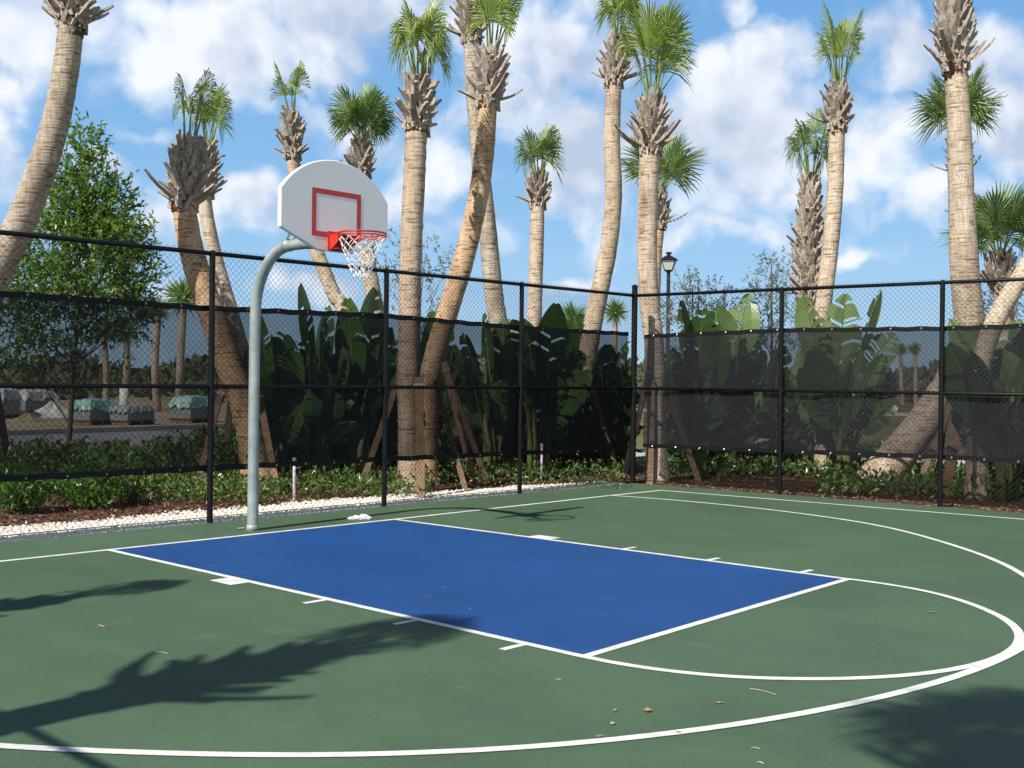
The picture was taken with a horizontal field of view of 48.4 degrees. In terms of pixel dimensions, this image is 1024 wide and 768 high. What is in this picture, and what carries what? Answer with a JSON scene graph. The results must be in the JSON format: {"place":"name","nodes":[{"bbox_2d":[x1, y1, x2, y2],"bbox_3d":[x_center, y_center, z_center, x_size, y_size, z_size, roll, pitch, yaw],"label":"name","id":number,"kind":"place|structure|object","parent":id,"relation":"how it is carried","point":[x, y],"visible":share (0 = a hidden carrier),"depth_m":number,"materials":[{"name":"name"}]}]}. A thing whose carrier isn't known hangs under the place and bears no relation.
{"place":"outdoors","nodes":[
{"label":"outdoors","id":0,"kind":"place"},
{"bbox_2d":[155,293,166,302],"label":"distant palm","id":1,"kind":"object","parent":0,"point":[164,301],"visible":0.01,"depth_m":53.89,"materials":[{"name":"green plant"}]},
{"bbox_2d":[161,275,193,304],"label":"distant palm","id":2,"kind":"object","parent":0,"point":[177,291],"visible":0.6,"depth_m":51.71,"materials":[{"name":"green plant"}]},
{"bbox_2d":[0,481,625,541],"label":"gravel","id":3,"kind":"structure","parent":0,"point":[111,528],"depth_m":13.94,"materials":[{"name":"white gravel"}]},
{"bbox_2d":[293,466,295,501],"bbox_3d":[-2.917,1.295,15.259,0.048,0.618,0.048,1,0,20],"label":"pipe stake","id":4,"kind":"object","parent":3,"relation":"on","point":[294,480],"visible":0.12,"depth_m":15.24,"materials":[{"name":"white plastic"}]},
{"bbox_2d":[416,460,424,498],"bbox_3d":[-1.316,0.768,16.179,0.156,1.737,0.510,1,0,-9],"label":"wooden prop","id":5,"kind":"object","parent":3,"relation":"on","point":[422,481],"depth_m":16.02,"materials":[{"name":"brown wood"}]},
{"bbox_2d":[454,459,467,489],"bbox_3d":[-0.937,0.785,17.350,0.591,1.712,0.065,1,0,11],"label":"wooden prop","id":6,"kind":"object","parent":3,"relation":"on","point":[459,469],"depth_m":17.30,"materials":[{"name":"brown wood"}]},
{"bbox_2d":[0,483,1023,767],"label":"court","id":7,"kind":"object","parent":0,"point":[178,659],"visible":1,"depth_m":6.78,"materials":[{"name":"green paint"}]},
{"bbox_2d":[211,578,246,584],"bbox_3d":[-2.302,1.603,9.259,0.304,0.001,0.174,1,0,42],"label":"block marking","id":8,"kind":"object","parent":7,"relation":"on","point":[229,581],"visible":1,"depth_m":9.25,"materials":[{"name":"white paint"}]},
{"bbox_2d":[302,599,324,603],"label":"lane hash marking","id":9,"kind":"object","parent":7,"relation":"on","point":[314,601],"visible":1,"depth_m":8.46,"materials":[{"name":"white paint"}]},
{"bbox_2d":[246,160,387,530],"bbox_3d":[-1.928,-0.313,11.770,1.262,3.865,1.926,1,0,-23],"label":"basketball goal","id":10,"kind":"object","parent":7,"relation":"on","point":[333,206],"visible":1,"depth_m":11.51,"materials":[{"name":"metal"}]},
{"bbox_2d":[0,228,637,536],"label":"chain link fence","id":11,"kind":"object","parent":7,"relation":"on","point":[210,386],"visible":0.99,"depth_m":14.02,"materials":[{"name":"black metal"}]},
{"bbox_2d":[0,291,628,481],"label":"windscreen","id":12,"kind":"object","parent":11,"relation":"attached to","point":[65,410],"visible":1,"depth_m":13.73,"materials":[{"name":"black fabric"}]},
{"bbox_2d":[0,490,660,561],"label":"baseline marking","id":13,"kind":"object","parent":7,"relation":"on","point":[298,529],"visible":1,"depth_m":12.35,"materials":[{"name":"white paint"}]},
{"bbox_2d":[108,549,582,656],"bbox_3d":[-1.698,1.611,8.856,5.863,0.001,0.064,1,0,43],"label":"key side marking","id":14,"kind":"object","parent":7,"relation":"on","point":[412,617],"visible":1,"depth_m":8.22,"materials":[{"name":"white paint"}]},
{"bbox_2d":[347,514,371,519],"bbox_3d":[-1.794,1.565,13.415,0.289,0.070,0.127,1,0,-4],"label":"crumpled cloth","id":15,"kind":"object","parent":7,"relation":"on","point":[362,517],"visible":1,"depth_m":13.38,"materials":[{"name":"white fabric"}]},
{"bbox_2d":[392,620,416,624],"bbox_3d":[-0.731,1.627,7.784,0.059,0.001,0.191,1,0,42],"label":"lane hash marking","id":16,"kind":"object","parent":7,"relation":"on","point":[402,622],"visible":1,"depth_m":7.77,"materials":[{"name":"white paint"}]},
{"bbox_2d":[115,520,839,653],"bbox_3d":[-0.481,1.621,10.215,5.843,0.001,3.728,1,0,42],"label":"key area","id":17,"kind":"object","parent":7,"relation":"on","point":[577,598],"visible":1,"depth_m":9.59,"materials":[{"name":"blue paint"}]},
{"bbox_2d":[499,644,523,649],"bbox_3d":[0.002,1.639,7.102,0.059,0.001,0.191,1,0,42],"label":"lane hash marking","id":18,"kind":"object","parent":7,"relation":"on","point":[511,647],"visible":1,"depth_m":7.10,"materials":[{"name":"white paint"}]},
{"bbox_2d":[0,495,1023,756],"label":"three point marking","id":19,"kind":"object","parent":7,"relation":"on","point":[606,739],"visible":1,"depth_m":5.24,"materials":[{"name":"white paint"}]},
{"bbox_2d":[530,535,558,538],"bbox_3d":[0.343,1.622,12.077,0.304,0.001,0.174,1,0,42],"label":"block marking","id":20,"kind":"object","parent":7,"relation":"on","point":[543,536],"visible":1,"depth_m":12.05,"materials":[{"name":"white paint"}]},
{"bbox_2d":[393,519,848,578],"bbox_3d":[0.743,1.628,11.569,5.682,0.001,0.064,1,0,41],"label":"key side marking","id":21,"kind":"object","parent":7,"relation":"on","point":[633,550],"visible":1,"depth_m":11.12,"materials":[{"name":"white paint"}]},
{"bbox_2d":[580,578,847,655],"bbox_3d":[1.647,1.651,8.289,0.064,0.001,3.729,1,0,41],"label":"free throw marking","id":22,"kind":"object","parent":7,"relation":"on","point":[610,648],"visible":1,"depth_m":7.94,"materials":[{"name":"white paint"}]},
{"bbox_2d":[582,578,1023,679],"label":"free throw arc marking","id":23,"kind":"object","parent":7,"relation":"on","point":[1018,634],"visible":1,"depth_m":6.66,"materials":[{"name":"white paint"}]},
{"bbox_2d":[635,276,1023,507],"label":"chain link fence","id":24,"kind":"object","parent":7,"relation":"on","point":[940,393],"visible":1,"depth_m":16.45,"materials":[{"name":"black metal"}]},
{"bbox_2d":[643,323,1023,463],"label":"windscreen","id":25,"kind":"object","parent":24,"relation":"attached to","point":[854,364],"visible":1,"depth_m":16.50,"materials":[{"name":"black fabric"}]},
{"bbox_2d":[661,490,1017,518],"bbox_3d":[9.039,1.722,12.077,17.210,0.001,0.095,1,0,38],"label":"sideline marking","id":26,"kind":"object","parent":7,"relation":"on","point":[848,505],"visible":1,"depth_m":15.54,"materials":[{"name":"white paint"}]},
{"bbox_2d":[0,457,1023,526],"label":"planting bed","id":27,"kind":"object","parent":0,"point":[766,480],"depth_m":16.94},
{"bbox_2d":[0,479,54,514],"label":"leafy shrub","id":28,"kind":"object","parent":27,"relation":"on","point":[36,504],"visible":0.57,"depth_m":13.80,"materials":[{"name":"green plant"}]},
{"bbox_2d":[0,0,113,290],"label":"palm tree","id":29,"kind":"object","parent":27,"relation":"on","point":[73,19],"visible":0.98,"depth_m":15.06,"materials":[{"name":"beige plant"}]},
{"bbox_2d":[49,475,127,509],"bbox_3d":[-5.375,1.258,14.506,0.900,0.832,0.920,1,0,42],"label":"leafy shrub","id":30,"kind":"object","parent":27,"relation":"on","point":[110,481],"visible":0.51,"depth_m":14.35,"materials":[{"name":"green plant"}]},
{"bbox_2d":[7,106,171,301],"bbox_3d":[-8.301,-1.843,21.492,3.683,6.745,2.282,1,0,1],"label":"leafy tree","id":31,"kind":"object","parent":27,"relation":"on","point":[107,223],"visible":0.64,"depth_m":21.19,"materials":[{"name":"green plant"}]},
{"bbox_2d":[4,469,240,490],"bbox_3d":[-6.824,1.023,18.459,6.475,1.265,4.977,1,0,-6],"label":"hedge","id":32,"kind":"object","parent":27,"relation":"on","point":[220,471],"visible":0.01,"depth_m":16.93,"materials":[{"name":"green plant"}]},
{"bbox_2d":[113,474,151,502],"bbox_3d":[-5.081,1.283,15.207,0.535,0.661,0.554,1,0,10],"label":"leafy shrub","id":33,"kind":"object","parent":27,"relation":"on","point":[143,490],"visible":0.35,"depth_m":15.16,"materials":[{"name":"green plant"}]},
{"bbox_2d":[144,68,272,491],"bbox_3d":[-4.415,-1.565,17.038,1.992,6.414,0.865,1,0,-5],"label":"palm tree","id":34,"kind":"object","parent":27,"relation":"on","point":[186,196],"visible":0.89,"depth_m":16.84,"materials":[{"name":"brown plant"}]},
{"bbox_2d":[189,80,236,306],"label":"palm tree","id":35,"kind":"object","parent":27,"relation":"on","point":[209,229],"visible":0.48,"depth_m":23.89,"materials":[{"name":"beige plant"}]},
{"bbox_2d":[269,468,280,492],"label":"wooden prop","id":36,"kind":"object","parent":27,"relation":"on","point":[275,472],"visible":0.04,"depth_m":16.64,"materials":[{"name":"brown wood"}]},
{"bbox_2d":[277,467,285,486],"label":"bird of paradise plant","id":37,"kind":"object","parent":27,"relation":"on","point":[280,469],"depth_m":17.14,"materials":[{"name":"green plant"}]},
{"bbox_2d":[267,60,347,310],"bbox_3d":[-4.041,-2.628,23.898,2.461,8.464,1.021,1,0,11],"label":"palm tree","id":38,"kind":"object","parent":27,"relation":"on","point":[290,136],"visible":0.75,"depth_m":23.86,"materials":[{"name":"beige plant"}]},
{"bbox_2d":[0,457,625,509],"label":"ground cover","id":39,"kind":"object","parent":27,"relation":"on","point":[226,482],"visible":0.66,"depth_m":16.36,"materials":[{"name":"green plant"}]},
{"bbox_2d":[298,283,331,486],"bbox_3d":[-2.900,0.033,17.548,1.073,3.164,1.399,1,0,-35],"label":"bird of paradise plant","id":40,"kind":"object","parent":27,"relation":"on","point":[307,307],"visible":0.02,"depth_m":17.43,"materials":[{"name":"green plant"}]},
{"bbox_2d":[340,286,383,482],"bbox_3d":[-2.401,0.028,18.037,1.488,3.183,0.997,1,0,9],"label":"bird of paradise plant","id":41,"kind":"object","parent":27,"relation":"on","point":[371,296],"visible":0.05,"depth_m":18.07,"materials":[{"name":"green plant"}]},
{"bbox_2d":[326,80,398,462],"bbox_3d":[-3.075,-2.314,22.985,1.652,7.810,1.711,1,0,42],"label":"palm tree","id":42,"kind":"object","parent":27,"relation":"on","point":[365,111],"visible":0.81,"depth_m":22.82,"materials":[{"name":"green plant"}]},
{"bbox_2d":[357,462,371,489],"bbox_3d":[-1.962,0.685,16.994,0.876,1.904,0.095,1,0,30],"label":"wooden prop","id":43,"kind":"object","parent":27,"relation":"on","point":[367,466],"visible":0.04,"depth_m":17.11,"materials":[{"name":"brown wood"}]},
{"bbox_2d":[386,0,455,494],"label":"palm tree","id":44,"kind":"object","parent":27,"relation":"on","point":[418,105],"visible":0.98,"depth_m":16.56,"materials":[{"name":"beige plant"}]},
{"bbox_2d":[427,311,448,472],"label":"bird of paradise plant","id":45,"kind":"object","parent":27,"relation":"on","point":[434,314],"depth_m":20.54,"materials":[{"name":"green plant"}]},
{"bbox_2d":[465,457,477,484],"bbox_3d":[-0.818,0.648,17.945,0.116,1.992,0.785,1,0,45],"label":"wooden prop","id":46,"kind":"object","parent":27,"relation":"on","point":[471,471],"visible":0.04,"depth_m":18.12,"materials":[{"name":"brown wood"}]},
{"bbox_2d":[425,0,523,485],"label":"palm tree","id":47,"kind":"object","parent":27,"relation":"on","point":[491,66],"visible":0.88,"depth_m":18.16,"materials":[{"name":"beige plant"}]},
{"bbox_2d":[437,0,517,472],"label":"palm tree","id":48,"kind":"object","parent":27,"relation":"on","point":[490,258],"visible":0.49,"depth_m":20.86,"materials":[{"name":"beige plant"}]},
{"bbox_2d":[476,458,489,481],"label":"wooden prop","id":49,"kind":"object","parent":27,"relation":"on","point":[480,463],"visible":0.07,"depth_m":18.66,"materials":[{"name":"brown wood"}]},
{"bbox_2d":[482,313,510,474],"bbox_3d":[-0.410,0.181,20.015,1.420,2.898,1.063,1,0,-21],"label":"bird of paradise plant","id":50,"kind":"object","parent":27,"relation":"on","point":[489,459],"visible":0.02,"depth_m":19.99,"materials":[{"name":"green plant"}]},
{"bbox_2d":[0,471,1023,528],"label":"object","id":51,"kind":"object","parent":27,"relation":"on","point":[158,512],"visible":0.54,"depth_m":16.27,"materials":[{"name":"brown wood"}]},
{"bbox_2d":[508,303,567,477],"bbox_3d":[0.525,0.133,19.609,1.527,3.024,1.029,1,0,-11],"label":"bird of paradise plant","id":52,"kind":"object","parent":27,"relation":"on","point":[549,325],"visible":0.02,"depth_m":19.35,"materials":[{"name":"green plant"}]},
{"bbox_2d":[540,455,542,480],"bbox_3d":[0.496,1.313,18.999,0.048,0.631,0.048,1,0,20],"label":"pipe stake","id":53,"kind":"object","parent":27,"relation":"on","point":[541,468],"visible":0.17,"depth_m":18.98,"materials":[{"name":"white plastic"}]},
{"bbox_2d":[553,0,645,467],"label":"palm tree","id":54,"kind":"object","parent":27,"relation":"on","point":[614,76],"visible":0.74,"depth_m":22.16,"materials":[{"name":"beige plant"}]},
{"bbox_2d":[568,317,630,461],"bbox_3d":[1.673,0.168,22.450,1.426,2.961,1.009,1,0,-2],"label":"bird of paradise plant","id":55,"kind":"object","parent":27,"relation":"on","point":[575,324],"visible":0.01,"depth_m":22.29,"materials":[{"name":"green plant"}]},
{"bbox_2d":[609,452,619,476],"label":"wooden prop","id":56,"kind":"object","parent":27,"relation":"on","point":[612,454],"depth_m":20.22,"materials":[{"name":"brown wood"}]},
{"bbox_2d":[619,383,643,482],"bbox_3d":[2.068,0.668,18.900,0.744,2.010,0.110,0,0,-38],"label":"wooden prop","id":57,"kind":"object","parent":27,"relation":"on","point":[638,418],"visible":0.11,"depth_m":18.87,"materials":[{"name":"brown wood"}]},
{"bbox_2d":[647,448,653,483],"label":"wooden prop","id":58,"kind":"object","parent":27,"relation":"on","point":[649,467],"visible":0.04,"depth_m":18.90,"materials":[{"name":"brown wood"}]},
{"bbox_2d":[286,366,1017,485],"bbox_3d":[2.538,0.461,21.030,15.369,2.867,6.462,1,0,3],"label":"understory foliage","id":59,"kind":"object","parent":27,"relation":"on","point":[682,453],"visible":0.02,"depth_m":20.75,"materials":[{"name":"green plant"}]},
{"bbox_2d":[611,0,698,482],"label":"palm tree","id":60,"kind":"object","parent":27,"relation":"on","point":[658,32],"visible":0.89,"depth_m":19.04,"materials":[{"name":"beige plant"}]},
{"bbox_2d":[684,449,701,481],"bbox_3d":[2.849,0.737,19.295,0.821,1.894,0.078,1,0,-15],"label":"wooden prop","id":61,"kind":"object","parent":27,"relation":"on","point":[693,463],"visible":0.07,"depth_m":19.35,"materials":[{"name":"brown wood"}]},
{"bbox_2d":[678,299,723,476],"bbox_3d":[3.330,0.083,20.478,1.410,3.186,1.070,1,0,2],"label":"bird of paradise plant","id":62,"kind":"object","parent":27,"relation":"on","point":[690,326],"visible":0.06,"depth_m":20.17,"materials":[{"name":"green plant"}]},
{"bbox_2d":[702,293,759,474],"bbox_3d":[4.102,0.005,20.982,1.579,3.353,1.325,1,0,10],"label":"bird of paradise plant","id":63,"kind":"object","parent":27,"relation":"on","point":[745,320],"visible":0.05,"depth_m":20.87,"materials":[{"name":"green plant"}]},
{"bbox_2d":[806,3,865,476],"bbox_3d":[5.867,-2.611,20.620,1.184,8.633,1.145,1,0,-21],"label":"palm tree","id":64,"kind":"object","parent":27,"relation":"on","point":[838,106],"visible":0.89,"depth_m":20.48,"materials":[{"name":"beige plant"}]},
{"bbox_2d":[795,290,881,473],"bbox_3d":[6.037,-0.005,20.384,1.924,3.424,1.091,1,0,-11],"label":"bird of paradise plant","id":65,"kind":"object","parent":27,"relation":"on","point":[806,319],"visible":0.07,"depth_m":20.21,"materials":[{"name":"green plant"}]},
{"bbox_2d":[835,455,850,479],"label":"bird of paradise plant","id":66,"kind":"object","parent":27,"relation":"on","point":[840,459],"visible":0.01,"depth_m":19.52,"materials":[{"name":"green plant"}]},
{"bbox_2d":[667,451,1023,498],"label":"ground cover","id":67,"kind":"object","parent":27,"relation":"on","point":[858,482],"visible":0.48,"depth_m":18.45,"materials":[{"name":"green plant"}]},
{"bbox_2d":[916,459,930,490],"bbox_3d":[6.786,0.985,18.295,0.748,1.493,0.071,1,0,-18],"label":"wooden prop","id":68,"kind":"object","parent":27,"relation":"on","point":[926,467],"depth_m":18.23,"materials":[{"name":"brown wood"}]},
{"bbox_2d":[857,0,995,485],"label":"palm tree","id":69,"kind":"object","parent":27,"relation":"on","point":[953,31],"visible":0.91,"depth_m":17.73,"materials":[{"name":"beige plant"}]},
{"bbox_2d":[933,459,937,488],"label":"wooden prop","id":70,"kind":"object","parent":27,"relation":"on","point":[936,467],"depth_m":18.57,"materials":[{"name":"brown wood"}]},
{"bbox_2d":[943,460,955,496],"bbox_3d":[6.775,0.781,17.450,0.600,1.907,0.148,0,0,-39],"label":"wooden prop","id":71,"kind":"object","parent":27,"relation":"on","point":[947,468],"depth_m":17.34,"materials":[{"name":"brown wood"}]},
{"bbox_2d":[948,318,1023,496],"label":"bird of paradise plant","id":72,"kind":"object","parent":27,"relation":"on","point":[956,323],"visible":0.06,"depth_m":17.45,"materials":[{"name":"green plant"}]},
{"bbox_2d":[963,256,1023,499],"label":"palm tree","id":73,"kind":"object","parent":27,"relation":"on","point":[1005,292],"visible":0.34,"depth_m":16.88,"materials":[{"name":"beige plant"}]},
{"bbox_2d":[992,462,1016,502],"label":"bird of paradise plant","id":74,"kind":"object","parent":27,"relation":"on","point":[1005,469],"visible":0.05,"depth_m":16.48,"materials":[{"name":"green plant"}]},
{"bbox_2d":[0,0,1023,364],"label":"sky","id":75,"kind":"structure","parent":0,"point":[755,73],"materials":[{"name":"blue"}]},
{"bbox_2d":[636,452,964,463],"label":"footpath","id":76,"kind":"structure","parent":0,"point":[640,454],"depth_m":26.03,"materials":[{"name":"concrete"}]},
{"bbox_2d":[619,404,1015,486],"bbox_3d":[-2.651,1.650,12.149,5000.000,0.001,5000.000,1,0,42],"label":"ground","id":77,"kind":"structure","parent":0,"point":[639,444],"depth_m":28.72,"materials":[{"name":"green plant"}]},
{"bbox_2d":[375,225,454,317],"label":"silvery tree","id":78,"kind":"object","parent":77,"relation":"on","point":[428,262],"visible":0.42,"depth_m":30.02,"materials":[{"name":"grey plant"}]},
{"bbox_2d":[512,123,565,326],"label":"palm tree","id":79,"kind":"object","parent":77,"relation":"on","point":[538,189],"visible":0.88,"depth_m":24.86,"materials":[{"name":"beige plant"}]},
{"bbox_2d":[561,297,586,324],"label":"distant palm","id":80,"kind":"object","parent":77,"relation":"on","point":[575,314],"visible":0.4,"depth_m":61.61,"materials":[{"name":"green plant"}]},
{"bbox_2d":[604,297,629,330],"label":"distant palm","id":81,"kind":"object","parent":77,"relation":"on","point":[617,314],"visible":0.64,"depth_m":59.65,"materials":[{"name":"green plant"}]},
{"bbox_2d":[627,357,643,393],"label":"wood","id":82,"kind":"object","parent":77,"relation":"on","point":[640,374],"visible":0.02,"depth_m":152.94,"materials":[{"name":"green plant"}]},
{"bbox_2d":[621,131,707,455],"bbox_3d":[3.433,-2.122,25.985,2.345,7.544,2.166,1,0,42],"label":"palm tree","id":83,"kind":"object","parent":77,"relation":"on","point":[671,166],"visible":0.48,"depth_m":25.81,"materials":[{"name":"green plant"}]},
{"bbox_2d":[662,252,677,333],"bbox_3d":[4.643,-1.145,33.989,0.537,5.563,0.537,1,0,11],"label":"street lamp","id":84,"kind":"object","parent":77,"relation":"on","point":[668,261],"visible":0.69,"depth_m":33.90,"materials":[{"name":"black metal"}]},
{"bbox_2d":[660,264,741,332],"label":"silvery tree","id":85,"kind":"object","parent":77,"relation":"on","point":[685,299],"visible":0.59,"depth_m":28.91,"materials":[{"name":"green plant"}]},
{"bbox_2d":[731,245,795,328],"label":"silvery tree","id":86,"kind":"object","parent":77,"relation":"on","point":[772,276],"visible":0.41,"depth_m":28.88,"materials":[{"name":"green plant"}]},
{"bbox_2d":[783,108,828,473],"bbox_3d":[5.622,-1.774,21.493,1.078,6.965,1.083,1,0,42],"label":"palm tree","id":87,"kind":"object","parent":77,"relation":"on","point":[806,244],"visible":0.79,"depth_m":21.34,"materials":[{"name":"beige plant"}]},
{"bbox_2d":[905,59,1008,171],"bbox_3d":[10.455,-2.915,26.874,2.194,9.286,2.307,1,0,42],"label":"palm tree","id":88,"kind":"object","parent":77,"relation":"on","point":[979,103],"visible":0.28,"depth_m":26.74,"materials":[{"name":"green plant"}]},
{"bbox_2d":[936,178,1023,324],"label":"palm tree","id":89,"kind":"object","parent":77,"relation":"on","point":[996,220],"visible":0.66,"depth_m":21.75,"materials":[{"name":"green plant"}]},
{"bbox_2d":[983,253,1023,321],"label":"silvery tree","id":90,"kind":"object","parent":77,"relation":"on","point":[1016,308],"visible":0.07,"depth_m":29.98,"materials":[{"name":"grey plant"}]}
]}

